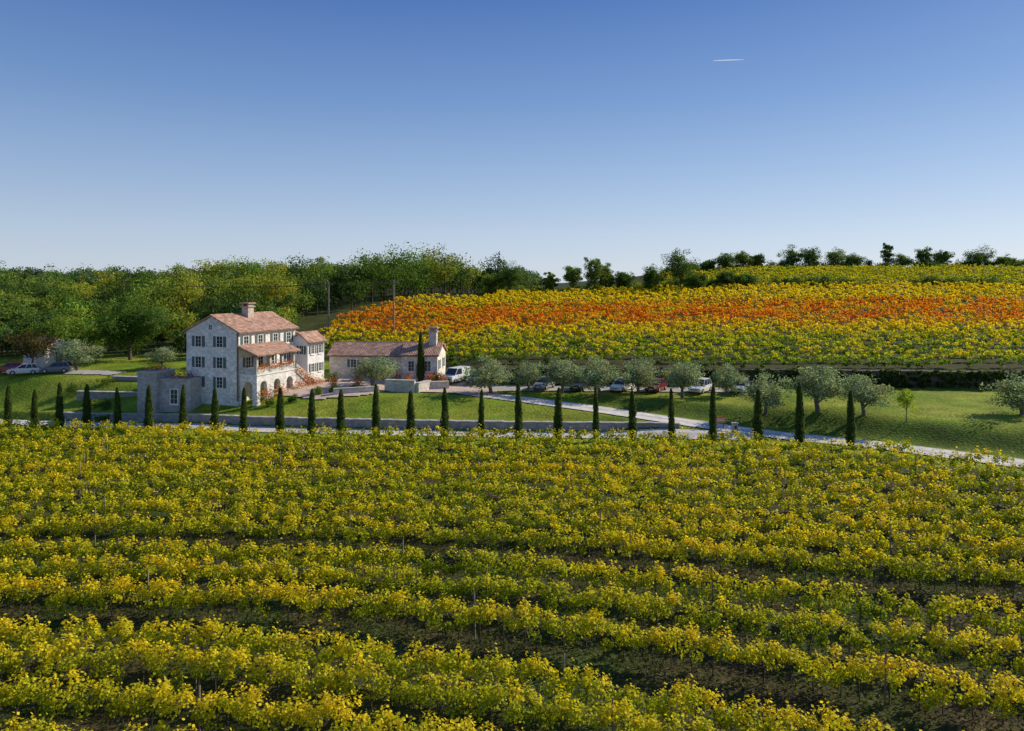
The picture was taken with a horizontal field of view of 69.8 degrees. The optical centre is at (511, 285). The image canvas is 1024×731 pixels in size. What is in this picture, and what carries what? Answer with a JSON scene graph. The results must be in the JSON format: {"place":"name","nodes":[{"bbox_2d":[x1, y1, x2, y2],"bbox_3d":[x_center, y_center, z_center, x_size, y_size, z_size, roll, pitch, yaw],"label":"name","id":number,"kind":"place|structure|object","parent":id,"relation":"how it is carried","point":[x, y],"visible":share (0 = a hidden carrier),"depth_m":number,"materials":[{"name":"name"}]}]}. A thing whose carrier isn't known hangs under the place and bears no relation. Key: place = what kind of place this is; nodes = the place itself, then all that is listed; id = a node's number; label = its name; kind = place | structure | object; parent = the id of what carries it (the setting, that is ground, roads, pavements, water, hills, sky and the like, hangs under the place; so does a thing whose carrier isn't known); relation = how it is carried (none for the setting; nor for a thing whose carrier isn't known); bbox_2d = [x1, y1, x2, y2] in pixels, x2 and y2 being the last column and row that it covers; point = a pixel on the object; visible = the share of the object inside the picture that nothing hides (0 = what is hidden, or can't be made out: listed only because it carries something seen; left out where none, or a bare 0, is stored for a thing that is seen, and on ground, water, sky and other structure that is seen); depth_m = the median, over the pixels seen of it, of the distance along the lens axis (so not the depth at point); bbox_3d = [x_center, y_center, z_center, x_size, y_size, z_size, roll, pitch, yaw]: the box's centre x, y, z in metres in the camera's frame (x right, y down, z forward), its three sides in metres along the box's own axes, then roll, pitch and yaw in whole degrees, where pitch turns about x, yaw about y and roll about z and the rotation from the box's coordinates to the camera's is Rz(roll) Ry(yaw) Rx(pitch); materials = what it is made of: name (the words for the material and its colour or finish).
{"place":"outdoors","nodes":[
{"label":"outdoors","id":0,"kind":"place"},
{"bbox_2d":[2,369,120,374],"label":"gravel track","id":1,"kind":"structure","parent":0,"point":[73,371],"depth_m":108.16,"materials":[{"name":"beige gravel"}]},
{"bbox_2d":[6,363,40,374],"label":"parked car","id":2,"kind":"object","parent":1,"relation":"on","point":[32,368],"visible":0.98,"depth_m":107.06,"materials":[{"name":"paint"}]},
{"bbox_2d":[39,361,73,372],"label":"parked car","id":3,"kind":"object","parent":1,"relation":"on","point":[65,366],"visible":1,"depth_m":107.58,"materials":[{"name":"paint"}]},
{"bbox_2d":[1,419,752,439],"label":"gravel road","id":4,"kind":"structure","parent":0,"point":[692,432],"depth_m":79.71,"materials":[{"name":"grey gravel"}]},
{"bbox_2d":[274,376,496,398],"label":"courtyard pavement","id":5,"kind":"structure","parent":0,"point":[459,387],"depth_m":97.29,"materials":[{"name":"beige stone"}]},
{"bbox_2d":[333,386,378,394],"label":"courtyard wall","id":6,"kind":"structure","parent":5,"relation":"on","point":[355,389],"depth_m":93.10,"materials":[{"name":"stone"}]},
{"bbox_2d":[385,379,415,392],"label":"courtyard wall","id":7,"kind":"structure","parent":5,"relation":"on","point":[400,385],"depth_m":95.50,"materials":[{"name":"stone"}]},
{"bbox_2d":[415,380,430,392],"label":"courtyard wall","id":8,"kind":"structure","parent":5,"relation":"on","point":[424,385],"depth_m":96.29,"materials":[{"name":"stone"}]},
{"bbox_2d":[442,366,470,382],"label":"parked van","id":9,"kind":"object","parent":5,"relation":"on","point":[453,374],"visible":0.56,"depth_m":103.25,"materials":[{"name":"paint"}]},
{"bbox_2d":[0,268,1023,730],"bbox_3d":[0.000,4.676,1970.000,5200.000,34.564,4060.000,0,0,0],"label":"ground","id":10,"kind":"structure","parent":0,"point":[960,418],"depth_m":48.62,"materials":[{"name":"green plant"}]},
{"bbox_2d":[3,385,13,425],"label":"cypress tree","id":11,"kind":"object","parent":10,"relation":"on","point":[7,412],"visible":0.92,"depth_m":89.85,"materials":[{"name":"green plant"}]},
{"bbox_2d":[0,330,60,362],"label":"plum tree","id":12,"kind":"object","parent":10,"relation":"on","point":[32,345],"visible":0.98,"depth_m":111.62,"materials":[{"name":"brown plant"}]},
{"bbox_2d":[30,389,38,427],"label":"cypress tree","id":13,"kind":"object","parent":10,"relation":"on","point":[34,413],"visible":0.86,"depth_m":88.43,"materials":[{"name":"green plant"}]},
{"bbox_2d":[19,337,72,367],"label":"tree","id":14,"kind":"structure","parent":10,"relation":"on","point":[43,361],"depth_m":114.80,"materials":[{"name":"plant"}]},
{"bbox_2d":[20,314,91,343],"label":"oak tree","id":15,"kind":"object","parent":10,"relation":"on","point":[57,328],"visible":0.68,"depth_m":122.65,"materials":[{"name":"green plant"}]},
{"bbox_2d":[54,382,64,427],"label":"cypress tree","id":16,"kind":"object","parent":10,"relation":"on","point":[59,414],"visible":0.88,"depth_m":87.01,"materials":[{"name":"green plant"}]},
{"bbox_2d":[51,338,106,369],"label":"olive tree","id":17,"kind":"object","parent":10,"relation":"on","point":[76,353],"visible":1,"depth_m":109.45,"materials":[{"name":"green plant"}]},
{"bbox_2d":[81,384,91,428],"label":"cypress tree","id":18,"kind":"object","parent":10,"relation":"on","point":[86,410],"visible":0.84,"depth_m":85.55,"materials":[{"name":"green plant"}]},
{"bbox_2d":[76,390,136,400],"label":"garden wall","id":19,"kind":"structure","parent":10,"relation":"on","point":[98,394],"depth_m":97.30,"materials":[{"name":"stone"}]},
{"bbox_2d":[113,387,121,427],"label":"cypress tree","id":20,"kind":"object","parent":10,"relation":"on","point":[117,416],"visible":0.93,"depth_m":84.33,"materials":[{"name":"green plant"}]},
{"bbox_2d":[91,285,171,359],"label":"oak tree","id":21,"kind":"object","parent":10,"relation":"on","point":[128,328],"visible":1,"depth_m":119.71,"materials":[{"name":"green plant"}]},
{"bbox_2d":[143,385,153,429],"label":"cypress tree","id":22,"kind":"object","parent":10,"relation":"on","point":[149,416],"visible":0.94,"depth_m":83.01,"materials":[{"name":"green plant"}]},
{"bbox_2d":[142,346,177,367],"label":"olive tree","id":23,"kind":"object","parent":10,"relation":"on","point":[163,354],"visible":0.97,"depth_m":111.49,"materials":[{"name":"green plant"}]},
{"bbox_2d":[136,360,201,413],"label":"stone terrace","id":24,"kind":"structure","parent":10,"relation":"on","point":[165,383],"depth_m":90.08,"materials":[{"name":"stone"}]},
{"bbox_2d":[178,384,187,429],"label":"cypress tree","id":25,"kind":"object","parent":10,"relation":"on","point":[183,415],"visible":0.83,"depth_m":81.73,"materials":[{"name":"green plant"}]},
{"bbox_2d":[210,388,219,432],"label":"cypress tree","id":26,"kind":"object","parent":10,"relation":"on","point":[215,416],"visible":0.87,"depth_m":80.50,"materials":[{"name":"green plant"}]},
{"bbox_2d":[239,387,247,433],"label":"cypress tree","id":27,"kind":"object","parent":10,"relation":"on","point":[243,423],"visible":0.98,"depth_m":79.52,"materials":[{"name":"green plant"}]},
{"bbox_2d":[182,302,327,405],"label":"stone farmhouse","id":28,"kind":"object","parent":10,"relation":"on","point":[230,356],"visible":0.94,"depth_m":92.05,"materials":[{"name":"stone"}]},
{"bbox_2d":[196,325,320,387],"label":"window glass","id":29,"kind":"structure","parent":28,"relation":"in","point":[246,337],"depth_m":92.06,"materials":[{"name":"glass"}]},
{"bbox_2d":[194,324,322,389],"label":"window frames","id":30,"kind":"structure","parent":28,"relation":"in","point":[288,335],"depth_m":92.01,"materials":[{"name":"paint"}]},
{"bbox_2d":[65,372,468,422],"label":"garden shrubs","id":31,"kind":"object","parent":10,"relation":"on","point":[106,403],"visible":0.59,"depth_m":94.13,"materials":[{"name":"green plant"}]},
{"bbox_2d":[0,242,543,356],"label":"forest","id":32,"kind":"object","parent":10,"relation":"on","point":[28,296],"visible":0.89,"depth_m":193.19,"materials":[{"name":"green plant"}]},
{"bbox_2d":[274,387,285,434],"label":"cypress tree","id":33,"kind":"object","parent":10,"relation":"on","point":[279,420],"visible":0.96,"depth_m":78.71,"materials":[{"name":"green plant"}]},
{"bbox_2d":[307,388,316,434],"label":"cypress tree","id":34,"kind":"object","parent":10,"relation":"on","point":[311,414],"visible":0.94,"depth_m":78.08,"materials":[{"name":"green plant"}]},
{"bbox_2d":[335,389,345,436],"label":"cypress tree","id":35,"kind":"object","parent":10,"relation":"on","point":[340,420],"visible":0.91,"depth_m":77.53,"materials":[{"name":"green plant"}]},
{"bbox_2d":[63,412,679,431],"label":"stone wall","id":36,"kind":"structure","parent":10,"relation":"on","point":[293,421],"depth_m":81.95,"materials":[{"name":"grey stone"}]},
{"bbox_2d":[371,383,380,437],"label":"cypress tree","id":37,"kind":"object","parent":10,"relation":"on","point":[376,419],"visible":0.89,"depth_m":76.94,"materials":[{"name":"green plant"}]},
{"bbox_2d":[349,356,403,385],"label":"olive tree","id":38,"kind":"object","parent":10,"relation":"on","point":[371,371],"visible":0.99,"depth_m":97.40,"materials":[{"name":"green plant"}]},
{"bbox_2d":[327,327,447,380],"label":"tavern annex","id":39,"kind":"object","parent":10,"relation":"on","point":[343,356],"visible":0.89,"depth_m":107.11,"materials":[{"name":"stone"}]},
{"bbox_2d":[351,358,443,370],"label":"window glass","id":40,"kind":"structure","parent":39,"relation":"in","point":[410,367],"depth_m":105.01,"materials":[{"name":"glass"}]},
{"bbox_2d":[406,390,415,438],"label":"cypress tree","id":41,"kind":"object","parent":10,"relation":"on","point":[410,420],"visible":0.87,"depth_m":76.55,"materials":[{"name":"green plant"}]},
{"bbox_2d":[416,332,424,381],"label":"cypress tree","id":42,"kind":"object","parent":10,"relation":"on","point":[420,373],"visible":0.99,"depth_m":104.21,"materials":[{"name":"green plant"}]},
{"bbox_2d":[440,387,448,438],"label":"cypress tree","id":43,"kind":"object","parent":10,"relation":"on","point":[444,416],"visible":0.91,"depth_m":76.21,"materials":[{"name":"green plant"}]},
{"bbox_2d":[477,389,485,438],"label":"cypress tree","id":44,"kind":"object","parent":10,"relation":"on","point":[481,411],"visible":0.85,"depth_m":75.99,"materials":[{"name":"green plant"}]},
{"bbox_2d":[460,354,516,393],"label":"olive tree","id":45,"kind":"object","parent":10,"relation":"on","point":[489,372],"visible":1,"depth_m":94.18,"materials":[{"name":"green plant"}]},
{"bbox_2d":[478,273,502,293],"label":"oak tree","id":46,"kind":"object","parent":10,"relation":"on","point":[488,280],"visible":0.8,"depth_m":260.49,"materials":[{"name":"green plant"}]},
{"bbox_2d":[493,260,524,290],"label":"oak tree","id":47,"kind":"object","parent":10,"relation":"on","point":[508,280],"visible":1,"depth_m":256.25,"materials":[{"name":"green plant"}]},
{"bbox_2d":[513,382,523,439],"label":"cypress tree","id":48,"kind":"object","parent":10,"relation":"on","point":[518,423],"visible":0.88,"depth_m":75.60,"materials":[{"name":"green plant"}]},
{"bbox_2d":[512,361,542,391],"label":"olive tree","id":49,"kind":"object","parent":10,"relation":"on","point":[525,375],"visible":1,"depth_m":96.51,"materials":[{"name":"green plant"}]},
{"bbox_2d":[76,423,999,730],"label":"vineyard posts","id":50,"kind":"object","parent":10,"relation":"on","point":[198,689],"visible":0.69,"depth_m":42.85,"materials":[{"name":"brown wood"}]},
{"bbox_2d":[0,417,1023,730],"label":"vineyard vines","id":51,"kind":"object","parent":50,"relation":"attached to","point":[412,473],"visible":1,"depth_m":40.74,"materials":[{"name":"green plant"}]},
{"bbox_2d":[540,272,560,289],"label":"poplar tree","id":52,"kind":"object","parent":10,"relation":"on","point":[550,281],"visible":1,"depth_m":261.05,"materials":[{"name":"green plant"}]},
{"bbox_2d":[553,387,563,439],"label":"cypress tree","id":53,"kind":"object","parent":10,"relation":"on","point":[558,423],"visible":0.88,"depth_m":75.21,"materials":[{"name":"green plant"}]},
{"bbox_2d":[534,356,588,393],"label":"olive tree","id":54,"kind":"object","parent":10,"relation":"on","point":[562,371],"visible":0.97,"depth_m":94.71,"materials":[{"name":"green plant"}]},
{"bbox_2d":[562,265,582,290],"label":"ash tree","id":55,"kind":"object","parent":10,"relation":"on","point":[572,275],"visible":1,"depth_m":260.43,"materials":[{"name":"green plant"}]},
{"bbox_2d":[583,257,605,293],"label":"ash tree","id":56,"kind":"object","parent":10,"relation":"on","point":[593,274],"visible":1,"depth_m":257.17,"materials":[{"name":"green plant"}]},
{"bbox_2d":[592,386,599,438],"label":"cypress tree","id":57,"kind":"object","parent":10,"relation":"on","point":[595,423],"visible":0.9,"depth_m":74.98,"materials":[{"name":"green plant"}]},
{"bbox_2d":[572,356,630,395],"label":"olive tree","id":58,"kind":"object","parent":10,"relation":"on","point":[599,374],"visible":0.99,"depth_m":92.48,"materials":[{"name":"green plant"}]},
{"bbox_2d":[598,262,616,291],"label":"ash tree","id":59,"kind":"object","parent":10,"relation":"on","point":[608,281],"visible":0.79,"depth_m":260.54,"materials":[{"name":"green plant"}]},
{"bbox_2d":[493,385,733,392],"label":"parking lot","id":60,"kind":"structure","parent":10,"relation":"on","point":[512,388],"depth_m":97.60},
{"bbox_2d":[533,376,554,389],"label":"parked car","id":61,"kind":"object","parent":60,"relation":"on","point":[538,384],"visible":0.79,"depth_m":97.19,"materials":[{"name":"paint"}]},
{"bbox_2d":[609,377,634,391],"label":"parked car","id":62,"kind":"object","parent":60,"relation":"on","point":[617,385],"visible":0.78,"depth_m":95.37,"materials":[{"name":"paint"}]},
{"bbox_2d":[645,378,666,391],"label":"parked car","id":63,"kind":"object","parent":60,"relation":"on","point":[662,381],"visible":0.76,"depth_m":95.37,"materials":[{"name":"paint"}]},
{"bbox_2d":[688,377,711,393],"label":"parked car","id":64,"kind":"object","parent":60,"relation":"on","point":[705,386],"visible":0.81,"depth_m":94.11,"materials":[{"name":"paint"}]},
{"bbox_2d":[613,271,635,288],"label":"oak tree","id":65,"kind":"object","parent":10,"relation":"on","point":[622,278],"visible":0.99,"depth_m":259.77,"materials":[{"name":"green plant"}]},
{"bbox_2d":[627,390,637,440],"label":"cypress tree","id":66,"kind":"object","parent":10,"relation":"on","point":[632,424],"visible":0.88,"depth_m":74.51,"materials":[{"name":"green plant"}]},
{"bbox_2d":[619,356,660,392],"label":"olive tree","id":67,"kind":"object","parent":10,"relation":"on","point":[638,378],"visible":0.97,"depth_m":94.14,"materials":[{"name":"green plant"}]},
{"bbox_2d":[640,263,667,288],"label":"oak tree","id":68,"kind":"object","parent":10,"relation":"on","point":[652,278],"visible":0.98,"depth_m":254.37,"materials":[{"name":"green plant"}]},
{"bbox_2d":[318,264,1023,368],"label":"hillside vineyard","id":69,"kind":"object","parent":10,"relation":"on","point":[597,313],"visible":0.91,"depth_m":165.71,"materials":[{"name":"yellow plant"}]},
{"bbox_2d":[668,388,675,437],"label":"cypress tree","id":70,"kind":"object","parent":10,"relation":"on","point":[671,422],"visible":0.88,"depth_m":74.14,"materials":[{"name":"green plant"}]},
{"bbox_2d":[660,247,700,292],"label":"oak tree","id":71,"kind":"object","parent":10,"relation":"on","point":[680,265],"visible":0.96,"depth_m":248.18,"materials":[{"name":"green plant"}]},
{"bbox_2d":[658,360,705,397],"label":"olive tree","id":72,"kind":"object","parent":10,"relation":"on","point":[680,377],"visible":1,"depth_m":90.50,"materials":[{"name":"green plant"}]},
{"bbox_2d":[681,272,707,288],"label":"bush","id":73,"kind":"object","parent":10,"relation":"on","point":[696,281],"visible":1,"depth_m":246.25,"materials":[{"name":"green plant"}]},
{"bbox_2d":[708,383,717,440],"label":"cypress tree","id":74,"kind":"object","parent":10,"relation":"on","point":[713,418],"visible":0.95,"depth_m":73.25,"materials":[{"name":"green plant"}]},
{"bbox_2d":[712,252,737,268],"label":"hilltop tree","id":75,"kind":"object","parent":10,"relation":"on","point":[725,259],"visible":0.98,"depth_m":328.42,"materials":[{"name":"green plant"}]},
{"bbox_2d":[713,270,740,288],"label":"tree","id":76,"kind":"object","parent":10,"relation":"on","point":[726,277],"visible":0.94,"depth_m":254.17,"materials":[{"name":"green plant"}]},
{"bbox_2d":[708,362,749,395],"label":"olive tree","id":77,"kind":"object","parent":10,"relation":"on","point":[727,380],"visible":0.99,"depth_m":91.96,"materials":[{"name":"green plant"}]},
{"bbox_2d":[732,250,754,267],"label":"hilltop tree","id":78,"kind":"object","parent":10,"relation":"on","point":[741,259],"visible":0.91,"depth_m":333.42,"materials":[{"name":"green plant"}]},
{"bbox_2d":[472,256,1023,298],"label":"shrub hedgerow","id":79,"kind":"object","parent":10,"relation":"on","point":[827,279],"visible":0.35,"depth_m":261.14,"materials":[{"name":"green plant"}]},
{"bbox_2d":[736,273,762,286],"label":"bush","id":80,"kind":"object","parent":10,"relation":"on","point":[746,279],"visible":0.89,"depth_m":253.46,"materials":[{"name":"green plant"}]},
{"bbox_2d":[493,365,1023,388],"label":"ivy hedge","id":81,"kind":"object","parent":10,"relation":"on","point":[951,376],"visible":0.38,"depth_m":98.69,"materials":[{"name":"green plant"}]},
{"bbox_2d":[752,389,764,441],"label":"cypress tree","id":82,"kind":"object","parent":10,"relation":"on","point":[758,426],"visible":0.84,"depth_m":72.19,"materials":[{"name":"green plant"}]},
{"bbox_2d":[502,367,1023,388],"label":"retaining wall","id":83,"kind":"structure","parent":10,"relation":"on","point":[934,379],"depth_m":99.42,"materials":[{"name":"stone"}]},
{"bbox_2d":[732,370,794,413],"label":"olive tree","id":84,"kind":"object","parent":10,"relation":"on","point":[773,393],"visible":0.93,"depth_m":82.29,"materials":[{"name":"green plant"}]},
{"bbox_2d":[777,244,805,265],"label":"hilltop tree","id":85,"kind":"object","parent":10,"relation":"on","point":[792,256],"visible":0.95,"depth_m":343.84,"materials":[{"name":"green plant"}]},
{"bbox_2d":[794,382,805,444],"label":"cypress tree","id":86,"kind":"object","parent":10,"relation":"on","point":[799,433],"visible":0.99,"depth_m":71.09,"materials":[{"name":"green plant"}]},
{"bbox_2d":[799,245,821,264],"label":"hilltop tree","id":87,"kind":"object","parent":10,"relation":"on","point":[810,256],"visible":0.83,"depth_m":343.28,"materials":[{"name":"green plant"}]},
{"bbox_2d":[787,365,849,413],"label":"olive tree","id":88,"kind":"object","parent":10,"relation":"on","point":[822,388],"visible":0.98,"depth_m":80.04,"materials":[{"name":"green plant"}]},
{"bbox_2d":[822,248,849,266],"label":"hilltop tree","id":89,"kind":"object","parent":10,"relation":"on","point":[836,257],"visible":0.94,"depth_m":343.47,"materials":[{"name":"green plant"}]},
{"bbox_2d":[844,390,856,446],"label":"cypress tree","id":90,"kind":"object","parent":10,"relation":"on","point":[850,433],"visible":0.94,"depth_m":69.50,"materials":[{"name":"green plant"}]},
{"bbox_2d":[844,252,866,265],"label":"hilltop tree","id":91,"kind":"object","parent":10,"relation":"on","point":[855,260],"visible":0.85,"depth_m":342.35,"materials":[{"name":"green plant"}]},
{"bbox_2d":[837,373,895,415],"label":"olive tree","id":92,"kind":"object","parent":10,"relation":"on","point":[864,393],"visible":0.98,"depth_m":77.64,"materials":[{"name":"green plant"}]},
{"bbox_2d":[880,243,894,262],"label":"hilltop tree","id":93,"kind":"object","parent":10,"relation":"on","point":[887,254],"visible":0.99,"depth_m":344.17,"materials":[{"name":"green plant"}]},
{"bbox_2d":[890,253,914,265],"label":"hilltop tree","id":94,"kind":"object","parent":10,"relation":"on","point":[902,260],"visible":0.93,"depth_m":342.94,"materials":[{"name":"green plant"}]},
{"bbox_2d":[894,389,921,421],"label":"young tree","id":95,"kind":"object","parent":10,"relation":"on","point":[904,399],"visible":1,"depth_m":75.20,"materials":[{"name":"green plant"}]},
{"bbox_2d":[914,246,932,265],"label":"hilltop tree","id":96,"kind":"object","parent":10,"relation":"on","point":[922,255],"visible":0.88,"depth_m":343.96,"materials":[{"name":"green plant"}]},
{"bbox_2d":[931,250,954,264],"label":"hilltop tree","id":97,"kind":"object","parent":10,"relation":"on","point":[945,256],"visible":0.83,"depth_m":346.33,"materials":[{"name":"green plant"}]},
{"bbox_2d":[956,243,997,266],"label":"hilltop tree","id":98,"kind":"object","parent":10,"relation":"on","point":[977,257],"visible":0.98,"depth_m":343.27,"materials":[{"name":"green plant"}]},
{"bbox_2d":[979,371,1023,414],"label":"olive tree","id":99,"kind":"object","parent":10,"relation":"on","point":[1014,393],"visible":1,"depth_m":77.05,"materials":[{"name":"green plant"}]},
{"bbox_2d":[0,0,1023,282],"label":"sky","id":100,"kind":"structure","parent":0,"point":[546,135],"materials":[{"name":"blue"}]},
{"bbox_2d":[464,393,1023,466],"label":"gravel driveway","id":101,"kind":"structure","parent":0,"point":[705,424],"depth_m":79.21,"materials":[{"name":"grey gravel"}]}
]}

